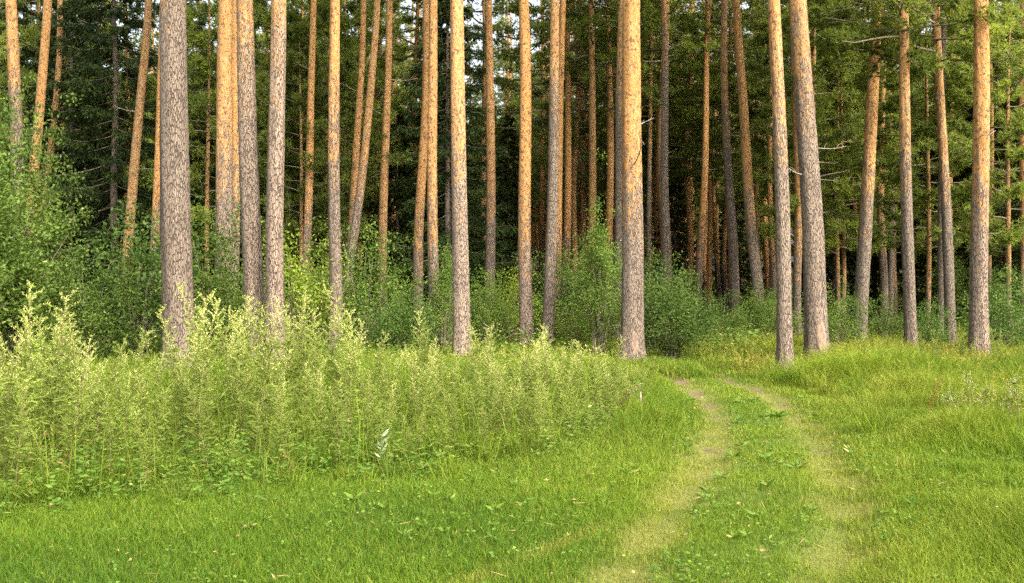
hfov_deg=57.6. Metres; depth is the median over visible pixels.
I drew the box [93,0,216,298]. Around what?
pine tree
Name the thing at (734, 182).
pine tree
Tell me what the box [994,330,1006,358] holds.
leafy weed
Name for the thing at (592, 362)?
mugwort plant
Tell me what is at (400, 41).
pine tree
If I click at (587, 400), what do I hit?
mugwort plant
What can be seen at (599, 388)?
mugwort plant
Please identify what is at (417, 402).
mugwort plant
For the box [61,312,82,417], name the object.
mugwort plant
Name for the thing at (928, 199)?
young pine
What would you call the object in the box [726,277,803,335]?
leafy bush
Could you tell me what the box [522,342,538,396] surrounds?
mugwort plant
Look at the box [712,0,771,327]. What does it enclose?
pine tree
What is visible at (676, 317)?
leafy bush
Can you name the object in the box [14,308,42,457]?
mugwort plant
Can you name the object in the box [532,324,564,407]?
mugwort plant
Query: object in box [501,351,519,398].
mugwort plant
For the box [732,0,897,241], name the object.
young pine
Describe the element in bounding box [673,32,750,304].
pine tree
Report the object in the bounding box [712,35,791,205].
pine tree
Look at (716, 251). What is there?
pine tree
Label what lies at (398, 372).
mugwort plant
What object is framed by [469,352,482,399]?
mugwort plant
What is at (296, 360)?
mugwort plant
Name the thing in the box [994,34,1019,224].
young pine
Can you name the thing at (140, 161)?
spruce tree
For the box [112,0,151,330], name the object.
pine tree
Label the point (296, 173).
young pine
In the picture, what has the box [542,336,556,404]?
mugwort plant
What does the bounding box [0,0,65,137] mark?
pine tree
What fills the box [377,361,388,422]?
mugwort plant
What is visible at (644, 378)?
mugwort plant
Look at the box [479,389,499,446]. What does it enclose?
mugwort plant
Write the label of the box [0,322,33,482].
mugwort plant
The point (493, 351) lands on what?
mugwort plant
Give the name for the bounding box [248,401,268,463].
mugwort plant
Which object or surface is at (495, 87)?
pine tree
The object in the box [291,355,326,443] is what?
mugwort plant
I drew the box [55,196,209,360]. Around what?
leafy bush
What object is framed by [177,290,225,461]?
mugwort plant
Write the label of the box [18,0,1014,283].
sky
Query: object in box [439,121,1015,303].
wood
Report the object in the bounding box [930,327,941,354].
leafy weed
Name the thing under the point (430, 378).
mugwort plant
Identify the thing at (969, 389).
white flowered weed
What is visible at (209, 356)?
mugwort plant
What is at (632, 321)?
pine tree
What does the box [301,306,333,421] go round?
mugwort plant
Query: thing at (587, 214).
pine tree
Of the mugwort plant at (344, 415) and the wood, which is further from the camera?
the wood
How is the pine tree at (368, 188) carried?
on the ground at (684, 500)
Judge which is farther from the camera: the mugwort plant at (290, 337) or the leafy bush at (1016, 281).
the leafy bush at (1016, 281)
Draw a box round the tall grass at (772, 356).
[0,332,1023,497]
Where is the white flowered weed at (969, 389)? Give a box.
[959,371,981,408]
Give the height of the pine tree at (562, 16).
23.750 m
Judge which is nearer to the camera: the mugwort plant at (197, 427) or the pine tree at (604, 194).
the mugwort plant at (197, 427)
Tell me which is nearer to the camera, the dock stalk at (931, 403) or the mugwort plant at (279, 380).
the mugwort plant at (279, 380)
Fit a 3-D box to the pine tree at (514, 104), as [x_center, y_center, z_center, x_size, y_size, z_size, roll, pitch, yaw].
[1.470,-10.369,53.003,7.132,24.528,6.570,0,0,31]
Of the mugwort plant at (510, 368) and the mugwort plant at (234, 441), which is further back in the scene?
the mugwort plant at (510, 368)
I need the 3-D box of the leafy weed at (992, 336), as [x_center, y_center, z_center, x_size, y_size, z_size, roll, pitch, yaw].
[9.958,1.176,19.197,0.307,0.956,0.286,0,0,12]
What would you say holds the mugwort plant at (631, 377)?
on the ground at (684, 500)
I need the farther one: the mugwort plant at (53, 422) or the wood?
the wood
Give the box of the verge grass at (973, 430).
[582,320,1023,582]
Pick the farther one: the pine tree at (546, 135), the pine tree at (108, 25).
the pine tree at (546, 135)
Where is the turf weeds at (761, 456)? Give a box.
[22,394,1021,582]
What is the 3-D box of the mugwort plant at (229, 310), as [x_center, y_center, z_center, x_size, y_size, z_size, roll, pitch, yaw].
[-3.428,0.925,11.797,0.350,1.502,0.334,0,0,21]
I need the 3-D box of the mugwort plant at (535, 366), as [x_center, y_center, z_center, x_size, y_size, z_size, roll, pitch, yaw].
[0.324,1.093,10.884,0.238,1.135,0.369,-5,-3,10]
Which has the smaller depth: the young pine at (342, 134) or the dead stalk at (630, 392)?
the dead stalk at (630, 392)
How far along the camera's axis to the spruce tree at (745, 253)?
63.45 m
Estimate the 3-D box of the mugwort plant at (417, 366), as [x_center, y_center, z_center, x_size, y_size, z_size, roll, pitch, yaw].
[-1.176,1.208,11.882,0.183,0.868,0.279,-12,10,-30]
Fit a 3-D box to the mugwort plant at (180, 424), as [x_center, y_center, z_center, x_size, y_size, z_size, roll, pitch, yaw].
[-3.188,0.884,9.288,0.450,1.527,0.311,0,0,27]
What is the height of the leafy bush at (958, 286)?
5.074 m
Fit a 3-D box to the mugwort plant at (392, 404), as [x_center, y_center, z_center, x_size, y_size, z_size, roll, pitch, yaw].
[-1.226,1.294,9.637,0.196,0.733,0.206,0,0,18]
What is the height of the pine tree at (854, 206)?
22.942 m
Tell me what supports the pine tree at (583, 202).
on the ground at (684, 500)
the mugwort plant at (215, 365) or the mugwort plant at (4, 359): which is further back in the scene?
the mugwort plant at (215, 365)
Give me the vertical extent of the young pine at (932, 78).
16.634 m
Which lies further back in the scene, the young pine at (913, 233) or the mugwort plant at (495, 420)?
the young pine at (913, 233)
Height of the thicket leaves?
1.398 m
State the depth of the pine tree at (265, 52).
47.98 m
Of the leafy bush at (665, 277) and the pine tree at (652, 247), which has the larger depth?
the pine tree at (652, 247)
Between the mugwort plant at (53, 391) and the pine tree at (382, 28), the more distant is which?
the pine tree at (382, 28)
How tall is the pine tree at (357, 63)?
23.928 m
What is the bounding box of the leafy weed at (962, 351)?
[957,332,967,360]
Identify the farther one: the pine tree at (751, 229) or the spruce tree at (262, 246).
the spruce tree at (262, 246)
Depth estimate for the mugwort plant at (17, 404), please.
8.13 m
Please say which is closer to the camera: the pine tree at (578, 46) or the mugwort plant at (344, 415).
the mugwort plant at (344, 415)
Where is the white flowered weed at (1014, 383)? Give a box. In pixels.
[1005,375,1022,424]
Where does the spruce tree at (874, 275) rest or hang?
on the ground at (684, 500)
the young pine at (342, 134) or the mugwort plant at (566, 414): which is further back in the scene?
the young pine at (342, 134)
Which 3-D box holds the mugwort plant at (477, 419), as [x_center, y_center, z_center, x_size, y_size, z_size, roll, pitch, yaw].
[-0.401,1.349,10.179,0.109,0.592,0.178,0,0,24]
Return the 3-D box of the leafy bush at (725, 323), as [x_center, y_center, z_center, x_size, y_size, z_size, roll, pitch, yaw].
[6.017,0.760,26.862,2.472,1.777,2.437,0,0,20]
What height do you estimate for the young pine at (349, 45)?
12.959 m
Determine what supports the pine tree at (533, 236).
on the ground at (684, 500)
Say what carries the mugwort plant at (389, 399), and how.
on the ground at (684, 500)
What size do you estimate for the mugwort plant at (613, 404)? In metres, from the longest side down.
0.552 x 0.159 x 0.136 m
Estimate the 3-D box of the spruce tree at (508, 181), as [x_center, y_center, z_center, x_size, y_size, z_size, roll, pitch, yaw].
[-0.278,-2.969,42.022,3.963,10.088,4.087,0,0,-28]
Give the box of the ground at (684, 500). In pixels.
[0,298,1020,582]
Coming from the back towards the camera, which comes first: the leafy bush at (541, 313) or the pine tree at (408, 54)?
the pine tree at (408, 54)
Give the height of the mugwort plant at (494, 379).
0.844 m
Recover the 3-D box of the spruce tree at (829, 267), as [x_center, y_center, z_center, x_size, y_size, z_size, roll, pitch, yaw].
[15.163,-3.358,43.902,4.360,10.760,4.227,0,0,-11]
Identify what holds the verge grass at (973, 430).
on the ground at (684, 500)
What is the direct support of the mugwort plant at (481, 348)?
on the ground at (684, 500)
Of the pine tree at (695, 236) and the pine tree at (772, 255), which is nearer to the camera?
the pine tree at (772, 255)
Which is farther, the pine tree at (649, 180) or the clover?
the pine tree at (649, 180)
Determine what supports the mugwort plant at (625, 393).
on the ground at (684, 500)
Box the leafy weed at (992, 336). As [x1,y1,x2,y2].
[987,325,1003,356]
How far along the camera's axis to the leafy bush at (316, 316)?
25.85 m
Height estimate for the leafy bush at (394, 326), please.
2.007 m
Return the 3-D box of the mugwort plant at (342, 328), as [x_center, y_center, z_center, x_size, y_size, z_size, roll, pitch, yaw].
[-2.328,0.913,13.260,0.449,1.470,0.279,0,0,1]
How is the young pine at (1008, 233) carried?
on the ground at (684, 500)
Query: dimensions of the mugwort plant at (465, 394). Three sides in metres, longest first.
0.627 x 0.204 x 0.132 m
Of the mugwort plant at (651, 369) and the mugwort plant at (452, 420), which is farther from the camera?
the mugwort plant at (651, 369)
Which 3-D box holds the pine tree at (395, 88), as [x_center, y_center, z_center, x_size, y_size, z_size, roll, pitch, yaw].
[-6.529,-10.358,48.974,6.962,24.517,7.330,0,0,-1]
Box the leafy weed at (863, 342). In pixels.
[859,332,867,359]
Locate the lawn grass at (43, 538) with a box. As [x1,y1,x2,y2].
[0,329,688,582]
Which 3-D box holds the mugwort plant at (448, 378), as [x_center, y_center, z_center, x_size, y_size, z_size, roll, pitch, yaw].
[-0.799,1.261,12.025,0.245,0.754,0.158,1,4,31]
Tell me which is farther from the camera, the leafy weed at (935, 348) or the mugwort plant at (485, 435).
the leafy weed at (935, 348)
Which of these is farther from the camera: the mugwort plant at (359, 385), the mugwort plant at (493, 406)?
the mugwort plant at (359, 385)
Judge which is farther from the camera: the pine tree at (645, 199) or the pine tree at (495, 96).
the pine tree at (495, 96)
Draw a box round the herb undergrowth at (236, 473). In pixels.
[0,378,644,524]
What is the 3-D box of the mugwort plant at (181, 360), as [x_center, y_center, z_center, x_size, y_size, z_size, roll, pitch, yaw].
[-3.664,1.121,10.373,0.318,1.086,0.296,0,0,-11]
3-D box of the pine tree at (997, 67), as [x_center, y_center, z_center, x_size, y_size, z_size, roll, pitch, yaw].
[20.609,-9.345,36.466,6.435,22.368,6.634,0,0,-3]
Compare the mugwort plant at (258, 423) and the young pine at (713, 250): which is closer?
the mugwort plant at (258, 423)
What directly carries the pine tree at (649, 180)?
on the ground at (684, 500)
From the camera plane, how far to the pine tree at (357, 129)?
31.87 m
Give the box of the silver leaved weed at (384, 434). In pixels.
[375,429,389,469]
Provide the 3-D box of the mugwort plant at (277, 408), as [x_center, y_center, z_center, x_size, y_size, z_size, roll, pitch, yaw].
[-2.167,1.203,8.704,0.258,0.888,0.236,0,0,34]
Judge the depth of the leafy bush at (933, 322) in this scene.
24.33 m
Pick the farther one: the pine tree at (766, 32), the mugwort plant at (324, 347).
the pine tree at (766, 32)
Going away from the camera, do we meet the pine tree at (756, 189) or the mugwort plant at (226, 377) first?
the mugwort plant at (226, 377)
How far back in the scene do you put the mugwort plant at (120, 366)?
14.12 m
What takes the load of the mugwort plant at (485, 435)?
on the ground at (684, 500)
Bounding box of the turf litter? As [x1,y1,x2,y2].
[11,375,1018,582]
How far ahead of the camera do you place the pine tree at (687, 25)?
37.05 m
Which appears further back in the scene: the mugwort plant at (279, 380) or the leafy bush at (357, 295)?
the leafy bush at (357, 295)
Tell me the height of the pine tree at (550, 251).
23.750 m
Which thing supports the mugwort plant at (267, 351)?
on the ground at (684, 500)
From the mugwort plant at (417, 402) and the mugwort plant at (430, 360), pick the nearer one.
the mugwort plant at (417, 402)
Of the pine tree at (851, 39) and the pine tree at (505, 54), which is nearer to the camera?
the pine tree at (851, 39)
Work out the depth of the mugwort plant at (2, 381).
9.05 m
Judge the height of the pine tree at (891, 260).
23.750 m
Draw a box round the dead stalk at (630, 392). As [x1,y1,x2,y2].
[614,382,640,410]
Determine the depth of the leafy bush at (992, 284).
31.53 m
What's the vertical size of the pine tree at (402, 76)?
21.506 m
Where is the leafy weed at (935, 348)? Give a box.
[930,337,944,361]
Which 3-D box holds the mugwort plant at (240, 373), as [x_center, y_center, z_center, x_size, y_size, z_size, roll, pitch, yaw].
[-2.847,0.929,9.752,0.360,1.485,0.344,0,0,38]
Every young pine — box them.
[0,0,36,231]
[100,112,153,235]
[124,0,270,309]
[188,0,324,256]
[189,80,215,261]
[190,48,286,254]
[194,28,291,250]
[240,3,366,274]
[258,0,412,241]
[259,0,412,323]
[341,83,418,264]
[412,92,480,245]
[442,107,517,274]
[467,122,531,273]
[712,188,763,301]
[712,220,721,273]
[730,0,899,229]
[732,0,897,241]
[747,196,794,273]
[761,0,912,324]
[785,4,914,324]
[789,66,862,262]
[839,37,971,324]
[845,95,925,317]
[853,89,913,315]
[855,0,1023,324]
[872,115,933,268]
[874,69,934,252]
[887,79,953,297]
[897,76,998,311]
[899,0,1017,232]
[916,0,1023,335]
[936,54,1019,279]
[969,3,1019,239]
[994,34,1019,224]
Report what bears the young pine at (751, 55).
on the ground at (684, 500)
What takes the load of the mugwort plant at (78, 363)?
on the ground at (684, 500)
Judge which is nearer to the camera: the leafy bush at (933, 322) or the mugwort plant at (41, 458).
the mugwort plant at (41, 458)
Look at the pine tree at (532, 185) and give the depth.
59.20 m
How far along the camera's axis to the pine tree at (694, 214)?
71.84 m
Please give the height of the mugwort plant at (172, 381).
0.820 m
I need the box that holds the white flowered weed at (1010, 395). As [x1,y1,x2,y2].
[999,381,1023,420]
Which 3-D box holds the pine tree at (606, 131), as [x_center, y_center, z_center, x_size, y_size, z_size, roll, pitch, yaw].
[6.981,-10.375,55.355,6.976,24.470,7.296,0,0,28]
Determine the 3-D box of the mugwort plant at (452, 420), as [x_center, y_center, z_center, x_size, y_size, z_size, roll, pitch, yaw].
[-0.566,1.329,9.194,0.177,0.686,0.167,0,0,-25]
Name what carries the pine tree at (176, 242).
on the ground at (684, 500)
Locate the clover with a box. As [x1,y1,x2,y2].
[0,378,1023,582]
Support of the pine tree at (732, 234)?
on the ground at (684, 500)
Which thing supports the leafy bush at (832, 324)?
on the ground at (684, 500)
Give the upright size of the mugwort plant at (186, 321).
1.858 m
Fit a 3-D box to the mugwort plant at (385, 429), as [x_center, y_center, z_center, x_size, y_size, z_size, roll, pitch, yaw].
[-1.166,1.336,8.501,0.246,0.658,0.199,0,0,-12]
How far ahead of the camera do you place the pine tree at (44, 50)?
25.95 m
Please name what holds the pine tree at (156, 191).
on the ground at (684, 500)
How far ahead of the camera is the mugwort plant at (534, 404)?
9.79 m
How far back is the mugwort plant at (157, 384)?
10.70 m
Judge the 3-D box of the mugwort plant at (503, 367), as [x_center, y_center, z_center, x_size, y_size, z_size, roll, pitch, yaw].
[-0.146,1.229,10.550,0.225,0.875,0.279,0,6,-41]
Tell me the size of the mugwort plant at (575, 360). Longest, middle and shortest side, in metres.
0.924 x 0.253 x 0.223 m
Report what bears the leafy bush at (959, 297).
on the ground at (684, 500)
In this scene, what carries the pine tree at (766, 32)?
on the ground at (684, 500)
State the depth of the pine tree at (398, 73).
59.77 m
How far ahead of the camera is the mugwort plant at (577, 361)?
12.63 m
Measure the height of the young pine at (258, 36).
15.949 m
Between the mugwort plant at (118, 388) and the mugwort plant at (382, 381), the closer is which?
the mugwort plant at (118, 388)
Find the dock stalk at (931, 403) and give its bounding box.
[927,378,940,414]
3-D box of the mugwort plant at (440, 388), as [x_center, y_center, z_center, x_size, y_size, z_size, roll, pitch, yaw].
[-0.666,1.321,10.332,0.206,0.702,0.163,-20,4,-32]
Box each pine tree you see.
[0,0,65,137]
[0,0,111,191]
[3,0,123,247]
[5,0,32,350]
[13,0,51,334]
[18,0,190,247]
[35,0,67,253]
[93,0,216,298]
[108,26,158,139]
[109,1,206,119]
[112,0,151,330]
[143,5,159,337]
[150,0,216,281]
[159,0,196,373]
[189,13,265,130]
[212,0,396,307]
[214,0,232,346]
[232,0,239,292]
[236,0,264,359]
[254,0,321,311]
[258,0,355,267]
[265,0,285,360]
[297,0,316,327]
[302,5,413,311]
[323,27,382,279]
[326,0,444,251]
[327,0,440,304]
[328,0,343,349]
[341,0,365,323]
[341,2,412,255]
[341,5,420,274]
[342,1,403,181]
[343,0,380,325]
[365,0,477,147]
[366,0,472,298]
[373,0,417,315]
[382,2,471,144]
[413,0,428,336]
[427,0,440,347]
[438,0,532,275]
[440,2,517,292]
[449,0,597,326]
[450,0,471,356]
[472,0,580,303]
[472,2,547,211]
[472,16,539,288]
[474,1,545,297]
[474,38,534,291]
[484,0,519,326]
[496,0,655,301]
[497,2,597,247]
[498,0,640,300]
[499,88,547,183]
[502,45,573,246]
[505,6,572,297]
[512,19,563,292]
[518,0,534,345]
[518,36,604,284]
[530,0,641,316]
[530,0,673,322]
[530,15,535,292]
[531,2,643,315]
[531,38,606,246]
[533,36,605,194]
[535,4,686,313]
[538,124,564,267]
[540,0,558,346]
[541,0,693,332]
[554,0,565,337]
[563,27,671,216]
[570,0,671,159]
[570,0,704,143]
[572,53,605,248]
[573,93,600,250]
[574,9,677,178]
[577,2,711,128]
[594,191,606,287]
[595,0,720,306]
[596,13,718,290]
[596,31,698,282]
[596,179,603,285]
[597,9,741,233]
[601,0,705,302]
[610,0,622,341]
[617,0,652,362]
[641,0,764,312]
[642,0,712,271]
[642,0,753,280]
[642,180,699,260]
[643,110,710,221]
[643,124,701,281]
[643,185,677,240]
[645,0,755,255]
[645,206,654,269]
[646,0,766,309]
[653,115,710,281]
[653,179,699,232]
[658,0,788,316]
[660,0,685,301]
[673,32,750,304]
[673,77,724,201]
[676,0,762,316]
[678,2,772,307]
[683,0,767,315]
[684,187,700,269]
[691,2,763,291]
[693,32,750,309]
[694,111,742,289]
[694,187,719,271]
[697,5,825,146]
[698,10,772,208]
[700,0,855,304]
[707,7,791,301]
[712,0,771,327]
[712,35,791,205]
[713,0,775,315]
[715,2,768,252]
[719,0,741,334]
[719,167,744,301]
[734,31,792,303]
[743,1,803,315]
[744,0,871,107]
[759,0,958,340]
[767,0,794,372]
[782,0,1021,347]
[783,0,846,359]
[790,39,802,336]
[819,7,870,311]
[821,0,1023,344]
[830,10,916,257]
[856,1,897,320]
[869,6,1019,322]
[877,7,888,329]
[937,1,945,334]
[967,0,994,357]
[988,4,1019,320]
[990,2,1019,87]
[1019,2,1023,330]
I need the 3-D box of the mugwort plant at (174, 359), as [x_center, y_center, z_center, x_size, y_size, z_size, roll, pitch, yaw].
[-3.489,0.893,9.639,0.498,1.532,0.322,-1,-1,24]
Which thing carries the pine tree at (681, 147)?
on the ground at (684, 500)
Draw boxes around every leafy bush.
[0,65,96,365]
[0,97,75,340]
[30,230,149,362]
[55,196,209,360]
[134,184,294,353]
[193,259,293,355]
[236,208,371,348]
[283,239,365,342]
[306,208,427,347]
[351,279,442,352]
[423,238,474,348]
[426,234,471,336]
[452,263,518,344]
[470,258,542,343]
[507,227,620,339]
[533,286,577,333]
[540,307,595,351]
[605,238,708,351]
[616,254,730,358]
[689,287,756,342]
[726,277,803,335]
[736,284,801,338]
[795,275,882,348]
[848,290,927,341]
[917,295,959,344]
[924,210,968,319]
[931,267,998,328]
[954,261,1023,350]
[966,265,1019,309]
[988,248,1013,327]
[991,260,1023,335]
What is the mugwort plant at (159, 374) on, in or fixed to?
on the ground at (684, 500)
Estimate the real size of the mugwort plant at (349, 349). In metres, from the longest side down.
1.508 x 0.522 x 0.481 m
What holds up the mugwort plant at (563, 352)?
on the ground at (684, 500)
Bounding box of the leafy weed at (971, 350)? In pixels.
[965,337,978,357]
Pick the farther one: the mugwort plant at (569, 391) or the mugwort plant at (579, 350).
the mugwort plant at (579, 350)
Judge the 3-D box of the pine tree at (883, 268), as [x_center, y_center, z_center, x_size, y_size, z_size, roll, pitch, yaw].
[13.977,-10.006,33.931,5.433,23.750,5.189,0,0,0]
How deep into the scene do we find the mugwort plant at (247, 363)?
10.64 m
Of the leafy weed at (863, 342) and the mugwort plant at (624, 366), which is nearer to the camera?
the mugwort plant at (624, 366)
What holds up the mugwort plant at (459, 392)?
on the ground at (684, 500)
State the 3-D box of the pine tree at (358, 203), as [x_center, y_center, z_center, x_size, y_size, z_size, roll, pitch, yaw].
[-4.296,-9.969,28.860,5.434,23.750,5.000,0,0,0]
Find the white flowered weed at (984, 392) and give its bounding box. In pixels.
[974,384,993,409]
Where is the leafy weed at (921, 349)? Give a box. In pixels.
[915,332,924,355]
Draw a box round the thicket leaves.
[0,336,652,517]
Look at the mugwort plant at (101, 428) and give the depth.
8.70 m
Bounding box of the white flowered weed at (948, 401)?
[942,388,962,410]
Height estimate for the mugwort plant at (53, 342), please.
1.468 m
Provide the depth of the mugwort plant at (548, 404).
10.14 m
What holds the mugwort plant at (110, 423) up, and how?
on the ground at (684, 500)
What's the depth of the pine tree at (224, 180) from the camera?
23.86 m
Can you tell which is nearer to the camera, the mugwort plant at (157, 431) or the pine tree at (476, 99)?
the mugwort plant at (157, 431)
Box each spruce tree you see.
[0,0,83,316]
[2,0,154,324]
[2,46,43,176]
[25,0,214,334]
[26,2,92,245]
[45,0,151,300]
[101,52,154,291]
[130,0,242,327]
[239,134,293,292]
[285,144,355,296]
[286,80,363,314]
[342,95,398,300]
[354,105,427,313]
[360,0,539,333]
[387,23,480,304]
[473,114,544,329]
[651,145,705,312]
[702,180,764,308]
[791,127,879,318]
[853,157,935,315]
[876,26,1018,321]
[920,89,1019,314]
[959,87,1019,325]
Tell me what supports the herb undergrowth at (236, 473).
on the ground at (684, 500)
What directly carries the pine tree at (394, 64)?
on the ground at (684, 500)
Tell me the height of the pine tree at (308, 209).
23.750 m
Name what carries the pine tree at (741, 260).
on the ground at (684, 500)
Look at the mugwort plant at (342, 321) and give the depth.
11.55 m
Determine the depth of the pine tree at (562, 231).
83.14 m
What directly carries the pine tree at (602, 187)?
on the ground at (684, 500)
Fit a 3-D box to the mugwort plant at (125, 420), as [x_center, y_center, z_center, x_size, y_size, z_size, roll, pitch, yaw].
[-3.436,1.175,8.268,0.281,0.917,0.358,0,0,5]
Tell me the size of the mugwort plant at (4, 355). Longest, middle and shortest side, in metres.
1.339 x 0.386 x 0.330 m
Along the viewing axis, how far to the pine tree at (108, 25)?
38.51 m
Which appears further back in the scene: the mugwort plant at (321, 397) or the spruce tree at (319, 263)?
the spruce tree at (319, 263)
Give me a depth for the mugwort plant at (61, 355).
8.42 m
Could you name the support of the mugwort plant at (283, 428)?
on the ground at (684, 500)
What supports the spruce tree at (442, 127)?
on the ground at (684, 500)
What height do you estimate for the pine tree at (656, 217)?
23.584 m
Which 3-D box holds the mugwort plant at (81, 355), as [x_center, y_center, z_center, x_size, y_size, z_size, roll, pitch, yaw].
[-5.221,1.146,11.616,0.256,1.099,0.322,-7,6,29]
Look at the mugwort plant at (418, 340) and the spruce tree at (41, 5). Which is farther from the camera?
the spruce tree at (41, 5)
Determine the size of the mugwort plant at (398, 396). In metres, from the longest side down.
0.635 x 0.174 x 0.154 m
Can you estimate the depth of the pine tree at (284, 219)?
42.74 m
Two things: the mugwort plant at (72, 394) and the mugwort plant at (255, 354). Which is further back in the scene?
the mugwort plant at (255, 354)
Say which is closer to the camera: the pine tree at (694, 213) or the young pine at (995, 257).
the young pine at (995, 257)
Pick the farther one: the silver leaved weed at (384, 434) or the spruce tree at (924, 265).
the spruce tree at (924, 265)
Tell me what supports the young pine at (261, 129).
on the ground at (684, 500)
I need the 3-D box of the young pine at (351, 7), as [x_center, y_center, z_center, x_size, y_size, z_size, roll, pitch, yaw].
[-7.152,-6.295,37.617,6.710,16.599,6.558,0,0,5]
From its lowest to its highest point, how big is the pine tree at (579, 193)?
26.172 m
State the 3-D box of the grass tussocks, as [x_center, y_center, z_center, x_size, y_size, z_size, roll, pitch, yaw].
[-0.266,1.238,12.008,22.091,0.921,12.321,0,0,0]
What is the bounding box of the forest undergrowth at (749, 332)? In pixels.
[15,303,1022,366]
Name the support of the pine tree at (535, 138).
on the ground at (684, 500)
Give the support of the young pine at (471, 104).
on the ground at (684, 500)
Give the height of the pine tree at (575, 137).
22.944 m
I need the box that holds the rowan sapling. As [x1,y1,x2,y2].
[561,147,621,353]
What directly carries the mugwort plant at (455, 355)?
on the ground at (684, 500)
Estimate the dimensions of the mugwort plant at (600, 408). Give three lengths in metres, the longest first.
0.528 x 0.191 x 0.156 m
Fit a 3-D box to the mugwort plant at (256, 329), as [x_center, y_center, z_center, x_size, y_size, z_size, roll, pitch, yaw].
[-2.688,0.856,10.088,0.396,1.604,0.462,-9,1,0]
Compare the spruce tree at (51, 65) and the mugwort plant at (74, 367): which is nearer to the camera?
the mugwort plant at (74, 367)
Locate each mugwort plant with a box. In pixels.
[0,280,57,476]
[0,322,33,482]
[0,329,30,458]
[0,335,12,386]
[0,336,21,437]
[0,363,5,422]
[2,353,32,472]
[5,371,39,501]
[9,369,35,476]
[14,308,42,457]
[21,288,85,467]
[24,422,58,494]
[25,359,47,437]
[27,320,55,382]
[32,336,50,454]
[38,314,68,426]
[40,359,60,437]
[42,364,64,468]
[42,368,67,456]
[48,316,76,390]
[54,325,78,446]
[55,347,101,477]
[60,328,94,450]
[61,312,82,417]
[63,335,104,474]
[69,345,89,404]
[73,357,108,448]
[74,343,113,415]
[82,334,127,464]
[86,362,106,428]
[86,367,100,401]
[94,394,114,462]
[95,382,127,483]
[108,367,127,424]
[109,372,145,460]
[114,325,158,451]
[114,350,129,405]
[114,352,125,382]
[126,357,155,444]
[126,404,161,489]
[132,351,152,425]
[134,366,156,455]
[135,385,171,479]
[137,374,155,434]
[147,351,165,427]
[151,352,164,393]
[155,304,190,448]
[164,363,183,437]
[166,356,183,400]
[170,344,192,423]
[172,367,216,473]
[175,280,218,414]
[176,304,210,451]
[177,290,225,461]
[179,345,192,372]
[183,335,219,448]
[185,292,220,425]
[195,321,219,385]
[196,309,240,390]
[197,359,219,439]
[207,289,238,402]
[215,332,238,422]
[219,333,245,433]
[221,423,241,480]
[223,298,255,412]
[224,306,255,412]
[227,310,256,445]
[230,321,257,430]
[233,292,259,397]
[233,369,252,438]
[241,295,287,454]
[243,298,284,437]
[245,309,294,421]
[248,335,272,403]
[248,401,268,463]
[255,348,291,447]
[259,339,293,429]
[266,373,292,458]
[270,383,296,474]
[272,339,289,398]
[275,305,308,403]
[279,317,302,385]
[280,284,323,416]
[282,323,300,402]
[283,315,307,405]
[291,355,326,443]
[294,340,325,430]
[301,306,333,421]
[304,362,323,432]
[307,317,335,387]
[312,376,330,447]
[316,372,328,436]
[317,279,374,415]
[321,347,334,375]
[322,386,352,470]
[323,316,342,410]
[327,309,371,431]
[330,375,352,439]
[330,407,348,451]
[334,304,363,396]
[334,318,368,438]
[334,338,343,368]
[335,332,367,423]
[335,344,358,405]
[353,358,373,422]
[356,367,381,455]
[361,330,389,417]
[361,379,390,443]
[371,402,397,467]
[376,352,392,407]
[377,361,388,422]
[381,355,402,406]
[384,376,398,436]
[384,383,401,440]
[386,390,404,437]
[393,379,405,430]
[395,358,406,398]
[398,348,432,430]
[399,413,419,468]
[402,344,444,433]
[405,359,437,428]
[407,376,431,431]
[410,307,432,397]
[412,351,421,410]
[413,395,430,446]
[414,351,436,427]
[414,412,426,454]
[418,328,432,374]
[418,366,434,425]
[423,355,434,409]
[428,343,438,402]
[429,346,446,414]
[430,336,448,413]
[430,366,440,423]
[436,382,463,436]
[437,403,451,461]
[442,360,456,410]
[443,349,461,421]
[445,392,461,446]
[453,366,464,420]
[458,341,480,400]
[459,362,466,392]
[461,378,470,410]
[464,321,484,393]
[466,369,482,436]
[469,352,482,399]
[469,389,479,430]
[471,328,485,388]
[471,376,485,420]
[473,408,491,457]
[478,372,486,419]
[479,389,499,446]
[481,345,492,406]
[482,328,496,388]
[483,321,501,408]
[483,357,500,410]
[484,362,502,417]
[487,347,506,401]
[488,359,518,438]
[489,361,510,431]
[490,381,503,433]
[493,364,507,428]
[499,386,516,432]
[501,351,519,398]
[503,353,516,392]
[509,357,524,409]
[512,373,524,429]
[512,387,527,431]
[514,360,540,421]
[515,345,543,414]
[516,342,531,393]
[518,377,535,433]
[520,349,533,419]
[521,380,540,435]
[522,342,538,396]
[529,336,546,408]
[529,336,549,422]
[529,391,547,456]
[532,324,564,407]
[536,396,549,430]
[537,354,553,409]
[537,381,558,451]
[541,327,553,397]
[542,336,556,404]
[543,384,552,430]
[553,346,567,411]
[553,361,570,427]
[554,352,567,407]
[558,393,580,429]
[560,370,577,424]
[562,398,581,440]
[563,339,573,372]
[564,356,577,405]
[567,344,588,415]
[572,339,586,407]
[572,339,588,400]
[572,353,588,417]
[581,339,605,421]
[581,399,596,438]
[583,387,593,416]
[586,349,600,411]
[596,393,607,425]
[597,361,606,403]
[601,373,607,408]
[602,349,620,403]
[602,362,612,410]
[602,371,615,414]
[603,334,625,404]
[604,368,626,412]
[606,391,620,424]
[620,384,631,407]
[621,352,628,388]
[621,385,630,409]
[624,366,635,387]
[635,364,641,392]
[640,357,646,386]
[642,368,647,389]
[644,356,655,389]

